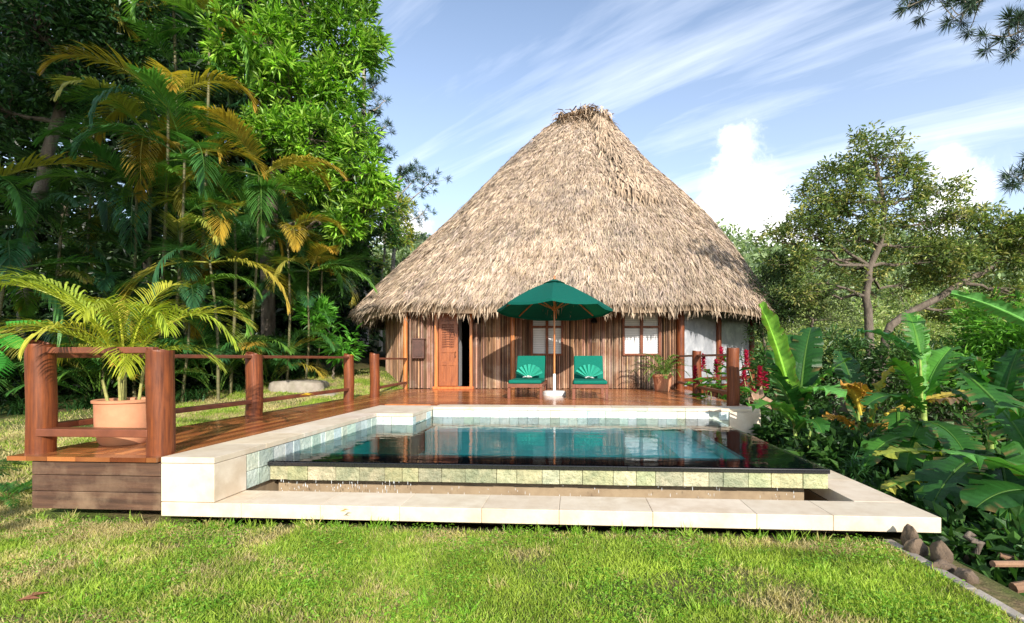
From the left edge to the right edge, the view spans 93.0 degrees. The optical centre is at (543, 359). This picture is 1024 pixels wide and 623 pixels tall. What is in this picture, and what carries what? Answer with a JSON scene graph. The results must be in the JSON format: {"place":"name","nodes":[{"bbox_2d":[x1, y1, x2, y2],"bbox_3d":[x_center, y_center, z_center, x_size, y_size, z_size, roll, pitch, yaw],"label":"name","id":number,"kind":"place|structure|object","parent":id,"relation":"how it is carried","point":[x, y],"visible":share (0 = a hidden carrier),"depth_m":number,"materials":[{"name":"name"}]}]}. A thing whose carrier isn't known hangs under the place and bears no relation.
{"place":"outdoors","nodes":[
{"label":"outdoors","id":0,"kind":"place"},
{"bbox_2d":[0,370,408,497],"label":"grass","id":1,"kind":"structure","parent":0,"point":[16,435],"depth_m":8.89,"materials":[{"name":"plant"}]},
{"bbox_2d":[0,285,1023,622],"bbox_3d":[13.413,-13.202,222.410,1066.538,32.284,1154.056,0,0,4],"label":"ground","id":2,"kind":"structure","parent":0,"point":[1004,595],"depth_m":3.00,"materials":[{"name":"plant"}]},
{"bbox_2d":[0,448,27,476],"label":"fern","id":3,"kind":"object","parent":2,"relation":"on","point":[6,461],"visible":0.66,"depth_m":5.11,"materials":[{"name":"green plant"}]},
{"bbox_2d":[0,479,31,510],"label":"fern","id":4,"kind":"object","parent":2,"relation":"on","point":[7,485],"visible":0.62,"depth_m":4.22,"materials":[{"name":"green plant"}]},
{"bbox_2d":[0,320,49,377],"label":"split leaf plant","id":5,"kind":"object","parent":2,"relation":"on","point":[5,342],"visible":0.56,"depth_m":5.56,"materials":[{"name":"plant"}]},
{"bbox_2d":[0,0,57,353],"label":"jungle tree","id":6,"kind":"object","parent":2,"relation":"on","point":[6,309],"visible":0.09,"depth_m":17.26,"materials":[{"name":"green plant"}]},
{"bbox_2d":[0,393,68,415],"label":"strap leaf clump","id":7,"kind":"object","parent":2,"relation":"on","point":[17,408],"visible":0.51,"depth_m":8.79,"materials":[{"name":"plant"}]},
{"bbox_2d":[0,327,76,405],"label":"undergrowth shrub","id":8,"kind":"object","parent":2,"relation":"on","point":[21,391],"visible":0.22,"depth_m":9.76,"materials":[{"name":"green plant"}]},
{"bbox_2d":[0,330,103,399],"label":"young palm","id":9,"kind":"object","parent":2,"relation":"on","point":[8,384],"visible":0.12,"depth_m":9.32,"materials":[{"name":"green plant"}]},
{"bbox_2d":[0,2,128,345],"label":"jungle tree","id":10,"kind":"object","parent":2,"relation":"on","point":[50,238],"visible":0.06,"depth_m":17.61,"materials":[{"name":"green plant"}]},
{"bbox_2d":[0,151,173,389],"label":"areca palm","id":11,"kind":"object","parent":2,"relation":"on","point":[16,204],"visible":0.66,"depth_m":9.21,"materials":[{"name":"plant"}]},
{"bbox_2d":[58,388,117,412],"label":"strap leaf clump","id":12,"kind":"object","parent":2,"relation":"on","point":[82,403],"visible":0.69,"depth_m":9.29,"materials":[{"name":"plant"}]},
{"bbox_2d":[1,325,179,399],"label":"young palm","id":13,"kind":"object","parent":2,"relation":"on","point":[87,361],"visible":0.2,"depth_m":9.38,"materials":[{"name":"green plant"}]},
{"bbox_2d":[57,329,127,399],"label":"undergrowth shrub","id":14,"kind":"object","parent":2,"relation":"on","point":[66,391],"visible":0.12,"depth_m":10.24,"materials":[{"name":"green plant"}]},
{"bbox_2d":[0,0,189,335],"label":"broadleaf tree","id":15,"kind":"object","parent":2,"relation":"on","point":[62,18],"visible":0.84,"depth_m":10.99,"materials":[{"name":"green plant"}]},
{"bbox_2d":[0,140,193,398],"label":"areca palm","id":16,"kind":"object","parent":2,"relation":"on","point":[61,193],"visible":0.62,"depth_m":9.58,"materials":[{"name":"plant"}]},
{"bbox_2d":[45,1,218,343],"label":"jungle tree","id":17,"kind":"object","parent":2,"relation":"on","point":[116,145],"visible":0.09,"depth_m":17.69,"materials":[{"name":"green plant"}]},
{"bbox_2d":[8,263,262,402],"bbox_3d":[-7.840,-0.478,9.660,4.244,2.883,2.950,0,0,4],"label":"areca palm","id":18,"kind":"object","parent":2,"relation":"on","point":[105,288],"visible":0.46,"depth_m":9.57,"materials":[{"name":"plant"}]},
{"bbox_2d":[6,40,274,396],"bbox_3d":[-8.216,-2.817,10.590,4.970,7.467,4.526,0,0,4],"label":"areca palm","id":19,"kind":"object","parent":2,"relation":"on","point":[163,90],"visible":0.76,"depth_m":9.98,"materials":[{"name":"plant"}]},
{"bbox_2d":[88,328,199,396],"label":"undergrowth shrub","id":20,"kind":"object","parent":2,"relation":"on","point":[136,386],"visible":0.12,"depth_m":10.56,"materials":[{"name":"green plant"}]},
{"bbox_2d":[51,330,244,393],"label":"young palm","id":21,"kind":"object","parent":2,"relation":"on","point":[181,364],"visible":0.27,"depth_m":9.64,"materials":[{"name":"green plant"}]},
{"bbox_2d":[175,383,223,402],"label":"strap leaf clump","id":22,"kind":"object","parent":2,"relation":"on","point":[192,394],"visible":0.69,"depth_m":10.00,"materials":[{"name":"plant"}]},
{"bbox_2d":[93,0,307,383],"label":"tree","id":23,"kind":"object","parent":2,"relation":"on","point":[173,23],"visible":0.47,"depth_m":11.73,"materials":[{"name":"plant"}]},
{"bbox_2d":[120,316,299,390],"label":"young palm","id":24,"kind":"object","parent":2,"relation":"on","point":[195,321],"visible":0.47,"depth_m":10.03,"materials":[{"name":"green plant"}]},
{"bbox_2d":[121,0,311,343],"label":"jungle tree","id":25,"kind":"object","parent":2,"relation":"on","point":[188,40],"visible":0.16,"depth_m":16.24,"materials":[{"name":"green plant"}]},
{"bbox_2d":[175,325,273,391],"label":"undergrowth shrub","id":26,"kind":"object","parent":2,"relation":"on","point":[212,382],"visible":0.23,"depth_m":11.11,"materials":[{"name":"green plant"}]},
{"bbox_2d":[209,377,245,393],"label":"strap leaf clump","id":27,"kind":"object","parent":2,"relation":"on","point":[237,385],"visible":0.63,"depth_m":10.91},
{"bbox_2d":[114,104,348,400],"bbox_3d":[-6.682,-2.131,10.639,3.684,6.103,4.207,0,0,36],"label":"areca palm","id":28,"kind":"object","parent":2,"relation":"on","point":[230,221],"visible":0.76,"depth_m":10.22,"materials":[{"name":"plant"}]},
{"bbox_2d":[193,333,344,382],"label":"young palm","id":29,"kind":"object","parent":2,"relation":"on","point":[299,345],"visible":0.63,"depth_m":11.10,"materials":[{"name":"green plant"}]},
{"bbox_2d":[264,366,304,379],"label":"strap leaf clump","id":30,"kind":"object","parent":2,"relation":"on","point":[291,375],"visible":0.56,"depth_m":12.67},
{"bbox_2d":[203,182,377,379],"bbox_3d":[-5.966,-1.559,11.720,3.758,4.532,3.039,0,0,-34],"label":"areca palm","id":31,"kind":"object","parent":2,"relation":"on","point":[297,245],"visible":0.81,"depth_m":11.46,"materials":[{"name":"plant"}]},
{"bbox_2d":[260,321,329,375],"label":"undergrowth shrub","id":32,"kind":"object","parent":2,"relation":"on","point":[312,348],"visible":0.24,"depth_m":13.21,"materials":[{"name":"green plant"}]},
{"bbox_2d":[193,0,404,373],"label":"mango tree","id":33,"kind":"object","parent":2,"relation":"on","point":[281,122],"visible":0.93,"depth_m":12.24,"materials":[{"name":"green plant"}]},
{"bbox_2d":[268,380,329,392],"bbox_3d":[-5.622,0.690,11.223,1.312,0.411,0.919,0,0,4],"label":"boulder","id":34,"kind":"object","parent":2,"relation":"on","point":[299,386],"visible":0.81,"depth_m":10.82,"materials":[{"name":"stone"}]},
{"bbox_2d":[219,75,386,357],"bbox_3d":[-9.157,-4.681,18.839,7.650,12.876,5.024,0,0,26],"label":"jungle tree","id":35,"kind":"object","parent":2,"relation":"on","point":[366,287],"visible":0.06,"depth_m":18.20,"materials":[{"name":"green plant"}]},
{"bbox_2d":[238,193,377,370],"bbox_3d":[-6.973,-2.436,14.268,4.381,5.575,2.524,0,0,19],"label":"areca palm","id":36,"kind":"object","parent":2,"relation":"on","point":[335,291],"visible":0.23,"depth_m":13.82,"materials":[{"name":"green plant"}]},
{"bbox_2d":[293,365,339,378],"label":"strap leaf clump","id":37,"kind":"object","parent":2,"relation":"on","point":[311,373],"visible":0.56,"depth_m":12.92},
{"bbox_2d":[263,238,390,374],"bbox_3d":[-6.091,-1.324,13.109,2.962,3.725,3.051,0,0,33],"label":"areca palm","id":38,"kind":"object","parent":2,"relation":"on","point":[342,286],"visible":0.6,"depth_m":12.92,"materials":[{"name":"plant"}]},
{"bbox_2d":[291,293,367,378],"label":"ginger plant","id":39,"kind":"object","parent":2,"relation":"on","point":[321,305],"visible":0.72,"depth_m":12.37,"materials":[{"name":"green plant"}]},
{"bbox_2d":[7,389,744,510],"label":"wooden deck","id":40,"kind":"structure","parent":2,"relation":"on","point":[92,475],"depth_m":4.42,"materials":[{"name":"brown wood"}]},
{"bbox_2d":[90,397,145,445],"bbox_3d":[-3.710,0.546,4.299,0.448,0.388,0.448,0,0,4],"label":"terracotta pot","id":41,"kind":"object","parent":40,"relation":"on","point":[129,412],"visible":0.73,"depth_m":4.13,"materials":[{"name":"ceramic"}]},
{"bbox_2d":[0,266,257,400],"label":"potted palm","id":42,"kind":"object","parent":41,"relation":"in","point":[88,313],"visible":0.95,"depth_m":4.11,"materials":[{"name":"plant"}]},
{"bbox_2d":[24,340,353,455],"bbox_3d":[-3.340,0.309,6.354,1.201,0.929,5.234,0,0,4],"label":"deck railing","id":43,"kind":"object","parent":40,"relation":"on","point":[44,428],"visible":0.97,"depth_m":3.80,"materials":[{"name":"brown wood"}]},
{"bbox_2d":[369,352,406,396],"bbox_3d":[-3.340,0.321,10.735,0.194,0.906,2.628,0,0,-1],"label":"deck railing","id":44,"kind":"object","parent":40,"relation":"on","point":[375,386],"visible":0.95,"depth_m":9.45,"materials":[{"name":"brown wood"}]},
{"bbox_2d":[507,356,547,398],"bbox_3d":[-0.291,0.334,9.889,0.655,0.811,1.762,0,0,4],"label":"sun lounger","id":45,"kind":"object","parent":40,"relation":"on","point":[539,381],"visible":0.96,"depth_m":9.76,"materials":[{"name":"fabric"}]},
{"bbox_2d":[516,364,541,377],"bbox_3d":[-0.292,0.243,9.856,0.535,0.278,0.300,0,0,-8],"label":"fan folded towel","id":46,"kind":"object","parent":45,"relation":"on","point":[528,371],"visible":1,"depth_m":9.87,"materials":[{"name":"teal fabric"}]},
{"bbox_2d":[543,374,565,395],"bbox_3d":[0.224,0.520,9.956,0.480,0.440,0.480,0,0,4],"label":"parasol stand","id":47,"kind":"object","parent":40,"relation":"on","point":[554,392],"visible":0.98,"depth_m":9.81,"materials":[{"name":"white paint"}]},
{"bbox_2d":[497,275,612,373],"bbox_3d":[0.224,-0.545,9.953,2.200,2.370,2.197,0,0,26],"label":"parasol","id":48,"kind":"object","parent":47,"relation":"on","point":[573,302],"visible":1,"depth_m":9.95,"materials":[{"name":"fabric"}]},
{"bbox_2d":[572,356,607,399],"bbox_3d":[0.908,0.334,9.681,0.655,0.811,1.762,0,0,4],"label":"sun lounger","id":49,"kind":"object","parent":40,"relation":"on","point":[597,381],"visible":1,"depth_m":9.76,"materials":[{"name":"fabric"}]},
{"bbox_2d":[575,364,602,377],"bbox_3d":[0.903,0.243,9.638,0.562,0.278,0.298,0,0,4],"label":"fan folded towel","id":50,"kind":"object","parent":49,"relation":"on","point":[589,371],"visible":1,"depth_m":9.66,"materials":[{"name":"teal fabric"}]},
{"bbox_2d":[652,374,672,391],"bbox_3d":[2.750,0.545,11.196,0.470,0.390,0.470,0,0,4],"label":"terracotta pot","id":51,"kind":"object","parent":40,"relation":"on","point":[661,384],"visible":0.84,"depth_m":11.03,"materials":[{"name":"ceramic"}]},
{"bbox_2d":[630,353,690,381],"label":"potted bamboo palm","id":52,"kind":"object","parent":51,"relation":"in","point":[667,368],"visible":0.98,"depth_m":11.17,"materials":[{"name":"plant"}]},
{"bbox_2d":[677,348,739,404],"bbox_3d":[3.141,0.295,9.867,0.264,0.958,4.203,0,0,3],"label":"deck railing","id":53,"kind":"object","parent":40,"relation":"on","point":[732,392],"visible":0.93,"depth_m":7.83,"materials":[{"name":"brown wood"}]},
{"bbox_2d":[355,25,398,350],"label":"pine tree","id":54,"kind":"object","parent":2,"relation":"on","point":[369,81],"visible":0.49,"depth_m":20.47,"materials":[{"name":"green plant"}]},
{"bbox_2d":[356,194,410,348],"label":"slender tree","id":55,"kind":"object","parent":2,"relation":"on","point":[386,233],"visible":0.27,"depth_m":22.37,"materials":[{"name":"green plant"}]},
{"bbox_2d":[369,166,421,350],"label":"slender tree","id":56,"kind":"object","parent":2,"relation":"on","point":[405,201],"visible":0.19,"depth_m":24.47,"materials":[{"name":"green plant"}]},
{"bbox_2d":[354,158,451,295],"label":"pine tree","id":57,"kind":"object","parent":2,"relation":"on","point":[411,168],"visible":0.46,"depth_m":27.43,"materials":[{"name":"green plant"}]},
{"bbox_2d":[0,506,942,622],"bbox_3d":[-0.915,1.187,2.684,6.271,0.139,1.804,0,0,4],"label":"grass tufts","id":58,"kind":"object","parent":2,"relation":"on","point":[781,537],"visible":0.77,"depth_m":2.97,"materials":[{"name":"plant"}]},
{"bbox_2d":[0,514,1015,622],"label":"clover","id":59,"kind":"object","parent":2,"relation":"on","point":[825,558],"visible":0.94,"depth_m":2.72,"materials":[{"name":"green plant"}]},
{"bbox_2d":[34,217,1023,327],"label":"forest","id":60,"kind":"object","parent":2,"relation":"on","point":[751,256],"visible":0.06,"depth_m":51.60,"materials":[{"name":"green plant"}]},
{"bbox_2d":[161,404,940,533],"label":"swimming pool","id":61,"kind":"structure","parent":2,"relation":"on","point":[448,463],"depth_m":4.17,"materials":[{"name":"beige stone"}]},
{"bbox_2d":[345,103,779,396],"bbox_3d":[0.649,-3.751,16.646,13.819,9.581,12.284,0,0,4],"label":"thatched hut","id":62,"kind":"object","parent":2,"relation":"on","point":[593,202],"visible":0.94,"depth_m":12.15,"materials":[{"name":"plant"}]},
{"bbox_2d":[411,338,425,357],"bbox_3d":[-3.099,-0.268,12.045,0.330,0.495,0.180,0,0,1],"label":"wall box","id":63,"kind":"object","parent":62,"relation":"attached to","point":[418,347],"visible":1,"depth_m":11.96,"materials":[{"name":"brown wood"}]},
{"bbox_2d":[439,313,457,385],"bbox_3d":[-2.378,-0.420,12.107,0.481,2.180,0.128,0,0,4],"label":"door","id":64,"kind":"structure","parent":62,"relation":"in","point":[448,324],"depth_m":12.10,"materials":[{"name":"brown wood"}]},
{"bbox_2d":[459,315,461,385],"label":"curtain","id":65,"kind":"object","parent":62,"relation":"in","point":[460,320],"depth_m":12.35,"materials":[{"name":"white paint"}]},
{"bbox_2d":[531,320,562,355],"bbox_3d":[0.088,-0.734,12.107,0.808,1.291,0.102,0,0,0],"label":"window","id":66,"kind":"structure","parent":62,"relation":"in","point":[541,331],"depth_m":12.12,"materials":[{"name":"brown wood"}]},
{"bbox_2d":[623,312,660,355],"bbox_3d":[2.443,-0.800,12.093,0.941,1.420,0.102,0,0,0],"label":"window","id":67,"kind":"structure","parent":62,"relation":"in","point":[644,336],"depth_m":12.11,"materials":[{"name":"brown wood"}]},
{"bbox_2d":[683,346,726,399],"bbox_3d":[3.204,0.443,9.595,1.059,1.403,1.277,0,0,21],"label":"red ginger","id":68,"kind":"object","parent":2,"relation":"on","point":[716,363],"visible":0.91,"depth_m":9.46,"materials":[{"name":"plant"}]},
{"bbox_2d":[720,349,776,410],"bbox_3d":[3.450,0.641,8.508,1.029,1.633,1.261,0,0,-32],"label":"red ginger","id":69,"kind":"object","parent":2,"relation":"on","point":[763,381],"visible":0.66,"depth_m":8.34,"materials":[{"name":"plant"}]},
{"bbox_2d":[741,245,802,394],"bbox_3d":[6.042,-0.928,12.886,1.900,4.299,1.501,0,0,-19],"label":"creeper bush","id":70,"kind":"object","parent":2,"relation":"on","point":[777,280],"visible":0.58,"depth_m":12.71,"materials":[{"name":"green plant"}]},
{"bbox_2d":[719,342,836,410],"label":"leafy shrub","id":71,"kind":"object","parent":2,"relation":"on","point":[761,359],"visible":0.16,"depth_m":11.19,"materials":[{"name":"green plant"}]},
{"bbox_2d":[755,284,830,374],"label":"hillside tree","id":72,"kind":"object","parent":2,"relation":"on","point":[787,332],"visible":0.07,"depth_m":22.89,"materials":[{"name":"green plant"}]},
{"bbox_2d":[751,301,851,456],"bbox_3d":[3.274,0.440,6.125,1.072,2.421,1.466,0,0,30],"label":"banana plant","id":73,"kind":"object","parent":2,"relation":"on","point":[795,380],"visible":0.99,"depth_m":6.25,"materials":[{"name":"green plant"}]},
{"bbox_2d":[747,403,866,456],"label":"undergrowth shrub","id":74,"kind":"object","parent":2,"relation":"on","point":[774,428],"visible":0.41,"depth_m":7.02,"materials":[{"name":"green plant"}]},
{"bbox_2d":[745,386,772,408],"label":"dry leaf","id":75,"kind":"object","parent":74,"relation":"attached to","point":[759,394],"visible":0.63,"depth_m":7.60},
{"bbox_2d":[776,279,865,392],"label":"understory tree","id":76,"kind":"object","parent":2,"relation":"on","point":[823,318],"visible":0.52,"depth_m":12.99,"materials":[{"name":"green plant"}]},
{"bbox_2d":[790,274,862,368],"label":"hillside tree","id":77,"kind":"object","parent":2,"relation":"on","point":[823,314],"visible":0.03,"depth_m":28.23,"materials":[{"name":"green plant"}]},
{"bbox_2d":[764,322,901,423],"bbox_3d":[6.032,0.413,10.197,2.829,2.366,1.760,0,0,20],"label":"leafy shrub","id":78,"kind":"object","parent":2,"relation":"on","point":[857,343],"visible":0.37,"depth_m":9.97,"materials":[{"name":"green plant"}]},
{"bbox_2d":[782,420,920,485],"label":"undergrowth shrub","id":79,"kind":"object","parent":2,"relation":"on","point":[832,446],"visible":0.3,"depth_m":5.81,"materials":[{"name":"green plant"}]},
{"bbox_2d":[805,297,904,368],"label":"hillside tree","id":80,"kind":"object","parent":2,"relation":"on","point":[879,322],"visible":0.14,"depth_m":24.96,"materials":[{"name":"green plant"}]},
{"bbox_2d":[834,451,886,481],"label":"rosette plant","id":81,"kind":"object","parent":2,"relation":"on","point":[859,467],"visible":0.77,"depth_m":5.07,"materials":[{"name":"green plant"}]},
{"bbox_2d":[747,119,1011,389],"bbox_3d":[8.476,-2.413,12.771,6.325,7.332,2.974,0,0,4],"label":"open crowned tree","id":82,"kind":"object","parent":2,"relation":"on","point":[834,207],"visible":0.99,"depth_m":12.32,"materials":[{"name":"green plant"}]},
{"bbox_2d":[824,328,976,424],"bbox_3d":[7.168,0.487,9.587,2.731,2.420,1.671,0,0,4],"label":"leafy shrub","id":83,"kind":"object","parent":2,"relation":"on","point":[892,389],"visible":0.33,"depth_m":9.44,"materials":[{"name":"green plant"}]},
{"bbox_2d":[858,271,947,354],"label":"hillside tree","id":84,"kind":"object","parent":2,"relation":"on","point":[903,306],"visible":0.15,"depth_m":32.48,"materials":[{"name":"green plant"}]},
{"bbox_2d":[822,350,983,473],"bbox_3d":[4.603,1.026,6.162,1.859,2.332,1.330,0,0,29],"label":"banana plant","id":85,"kind":"object","parent":2,"relation":"on","point":[854,386],"visible":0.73,"depth_m":6.55,"materials":[{"name":"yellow plant"}]},
{"bbox_2d":[825,458,984,533],"bbox_3d":[3.420,1.588,4.815,1.972,1.133,1.700,0,0,-16],"label":"undergrowth shrub","id":86,"kind":"object","parent":2,"relation":"on","point":[877,482],"visible":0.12,"depth_m":4.76,"materials":[{"name":"green plant"}]},
{"bbox_2d":[901,524,918,545],"bbox_3d":[2.417,1.193,3.197,0.087,0.200,0.120,0,0,4],"label":"rock","id":87,"kind":"object","parent":2,"relation":"on","point":[909,531],"visible":0.56,"depth_m":3.18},
{"bbox_2d":[903,538,928,556],"bbox_3d":[2.372,1.216,3.080,0.141,0.167,0.090,0,0,4],"label":"rock","id":88,"kind":"object","parent":2,"relation":"on","point":[918,546],"visible":0.63,"depth_m":3.06,"materials":[{"name":"stone"}]},
{"bbox_2d":[857,311,985,470],"bbox_3d":[4.340,0.791,5.576,1.235,2.804,2.062,0,0,35],"label":"banana plant","id":89,"kind":"object","parent":2,"relation":"on","point":[926,375],"visible":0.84,"depth_m":5.83,"materials":[{"name":"green plant"}]},
{"bbox_2d":[889,296,983,365],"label":"hillside tree","id":90,"kind":"object","parent":2,"relation":"on","point":[936,330],"visible":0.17,"depth_m":25.42,"materials":[{"name":"green plant"}]},
{"bbox_2d":[929,540,953,563],"bbox_3d":[2.426,1.197,2.958,0.093,0.188,0.137,0,0,4],"label":"rock","id":91,"kind":"object","parent":2,"relation":"on","point":[939,549],"visible":0.58,"depth_m":2.94,"materials":[{"name":"stone"}]},
{"bbox_2d":[883,469,1003,534],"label":"undergrowth shrub","id":92,"kind":"object","parent":2,"relation":"on","point":[970,512],"visible":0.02,"depth_m":4.21,"materials":[{"name":"green plant"}]},
{"bbox_2d":[931,559,956,571],"bbox_3d":[2.348,1.231,2.845,0.119,0.102,0.095,0,0,38],"label":"rock","id":93,"kind":"object","parent":2,"relation":"on","point":[944,565],"visible":0.54,"depth_m":2.82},
{"bbox_2d":[872,346,1023,529],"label":"banana plant","id":94,"kind":"object","parent":2,"relation":"on","point":[998,387],"visible":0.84,"depth_m":4.41,"materials":[{"name":"green plant"}]},
{"bbox_2d":[882,326,1018,423],"bbox_3d":[8.564,0.442,9.963,2.913,2.403,1.845,0,0,4],"label":"leafy shrub","id":95,"kind":"object","parent":2,"relation":"on","point":[947,416],"visible":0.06,"depth_m":9.86,"materials":[{"name":"green plant"}]},
{"bbox_2d":[878,202,1023,385],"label":"spreading tree","id":96,"kind":"object","parent":2,"relation":"on","point":[1004,255],"visible":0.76,"depth_m":12.64,"materials":[{"name":"green plant"}]},
{"bbox_2d":[883,539,1023,622],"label":"lawn kerb","id":97,"kind":"structure","parent":2,"relation":"on","point":[1008,609],"depth_m":2.60,"materials":[{"name":"concrete"}]},
{"bbox_2d":[890,0,1023,197],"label":"pine tree","id":98,"kind":"object","parent":2,"relation":"on","point":[971,6],"visible":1,"depth_m":7.07,"materials":[{"name":"green plant"}]},
{"bbox_2d":[901,496,1023,595],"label":"undergrowth shrub","id":99,"kind":"object","parent":2,"relation":"on","point":[1008,540],"visible":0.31,"depth_m":3.44,"materials":[{"name":"green plant"}]},
{"bbox_2d":[954,567,979,583],"bbox_3d":[2.378,1.247,2.720,0.102,0.136,0.123,0,0,4],"label":"rock","id":100,"kind":"object","parent":2,"relation":"on","point":[968,575],"visible":0.55,"depth_m":2.69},
{"bbox_2d":[917,521,1023,581],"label":"undergrowth shrub","id":101,"kind":"object","parent":2,"relation":"on","point":[967,558],"visible":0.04,"depth_m":3.37,"materials":[{"name":"green plant"}]},
{"bbox_2d":[940,412,1011,449],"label":"undergrowth shrub","id":102,"kind":"object","parent":2,"relation":"on","point":[980,429],"visible":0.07,"depth_m":6.23,"materials":[{"name":"green plant"}]},
{"bbox_2d":[936,285,1023,413],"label":"leafy shrub","id":103,"kind":"object","parent":2,"relation":"on","point":[1012,334],"visible":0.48,"depth_m":8.92,"materials":[{"name":"green plant"}]},
{"bbox_2d":[941,382,1023,572],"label":"banana plant","id":104,"kind":"object","parent":2,"relation":"on","point":[992,495],"visible":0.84,"depth_m":3.61,"materials":[{"name":"green plant"}]},
{"bbox_2d":[949,290,1023,327],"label":"banana plant","id":105,"kind":"object","parent":2,"relation":"on","point":[1008,312],"visible":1,"depth_m":5.61,"materials":[{"name":"green plant"}]},
{"bbox_2d":[989,560,1023,566],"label":"log","id":106,"kind":"object","parent":2,"relation":"on","point":[1016,563],"visible":1,"depth_m":2.84,"materials":[{"name":"brown wood"}]},
{"bbox_2d":[1009,581,1023,592],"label":"log","id":107,"kind":"object","parent":2,"relation":"on","point":[1017,586],"visible":0.79,"depth_m":2.81,"materials":[{"name":"brown wood"}]},
{"bbox_2d":[3,0,1023,255],"label":"sky","id":108,"kind":"structure","parent":0,"point":[730,101],"materials":[{"name":"blue"}]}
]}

